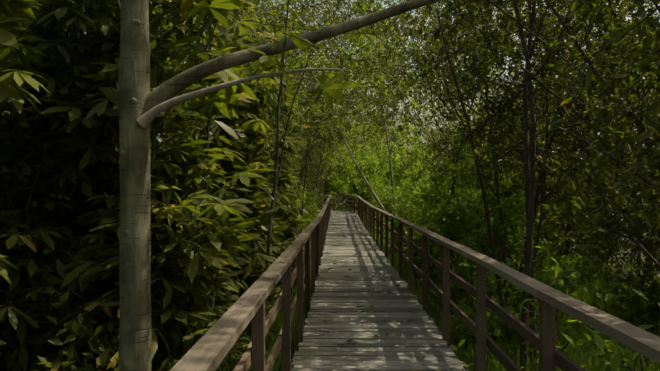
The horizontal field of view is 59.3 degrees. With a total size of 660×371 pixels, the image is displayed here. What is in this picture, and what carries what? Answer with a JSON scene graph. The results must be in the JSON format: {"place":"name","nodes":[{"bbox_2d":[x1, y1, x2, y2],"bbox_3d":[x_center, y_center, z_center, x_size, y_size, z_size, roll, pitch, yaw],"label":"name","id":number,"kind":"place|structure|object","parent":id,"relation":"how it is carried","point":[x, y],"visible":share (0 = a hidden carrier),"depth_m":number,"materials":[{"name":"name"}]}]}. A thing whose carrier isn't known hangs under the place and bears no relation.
{"place":"outdoors","nodes":[
{"label":"outdoors","id":0,"kind":"place"},
{"bbox_2d":[5,193,659,370],"bbox_3d":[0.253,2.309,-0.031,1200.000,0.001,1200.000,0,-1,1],"label":"ground","id":1,"kind":"structure","parent":0,"point":[613,269],"depth_m":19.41,"materials":[{"name":"green plant"}]},
{"bbox_2d":[0,0,441,370],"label":"trees","id":2,"kind":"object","parent":1,"relation":"on","point":[81,251],"depth_m":4.56,"materials":[{"name":"green plant"}]},
{"bbox_2d":[136,34,519,222],"bbox_3d":[2.760,-1.911,13.927,6.435,8.942,21.701,0,-1,4],"label":"tree branch","id":3,"kind":"object","parent":1,"relation":"on","point":[145,119],"visible":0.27,"depth_m":3.37,"materials":[{"name":"grey plant"}]},
{"bbox_2d":[3,0,659,370],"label":"tree","id":4,"kind":"object","parent":1,"relation":"on","point":[606,122],"depth_m":8.06,"materials":[{"name":"green plant"}]},
{"bbox_2d":[6,222,659,370],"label":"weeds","id":5,"kind":"object","parent":1,"relation":"on","point":[462,341],"depth_m":7.41,"materials":[{"name":"green plant"}]},
{"bbox_2d":[291,210,467,370],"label":"boardwalk deck","id":6,"kind":"structure","parent":1,"relation":"on","point":[407,345],"depth_m":6.79,"materials":[{"name":"grey wood"}]},
{"bbox_2d":[303,215,449,346],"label":"fallen leaves","id":7,"kind":"object","parent":6,"relation":"on","point":[359,311],"depth_m":7.20,"materials":[{"name":"brown plant"}]},
{"bbox_2d":[152,0,659,370],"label":"bushes","id":8,"kind":"object","parent":1,"relation":"on","point":[462,266],"visible":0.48,"depth_m":10.34,"materials":[{"name":"green plant"}]},
{"bbox_2d":[233,195,585,370],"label":"boardwalk railing posts","id":9,"kind":"object","parent":1,"relation":"on","point":[543,341],"visible":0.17,"depth_m":4.42,"materials":[{"name":"brown wood"}]},
{"bbox_2d":[265,225,541,358],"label":"bolts","id":10,"kind":"object","parent":9,"relation":"attached to","point":[422,281],"visible":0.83,"depth_m":4.41,"materials":[{"name":"grey metal"}]},
{"bbox_2d":[170,194,659,370],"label":"handrail","id":11,"kind":"object","parent":9,"relation":"on","point":[209,350],"visible":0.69,"depth_m":2.49,"materials":[{"name":"brown wood"}]},
{"bbox_2d":[227,0,659,184],"label":"sky","id":12,"kind":"structure","parent":0,"point":[423,140],"materials":[{"name":"white"}]}
]}

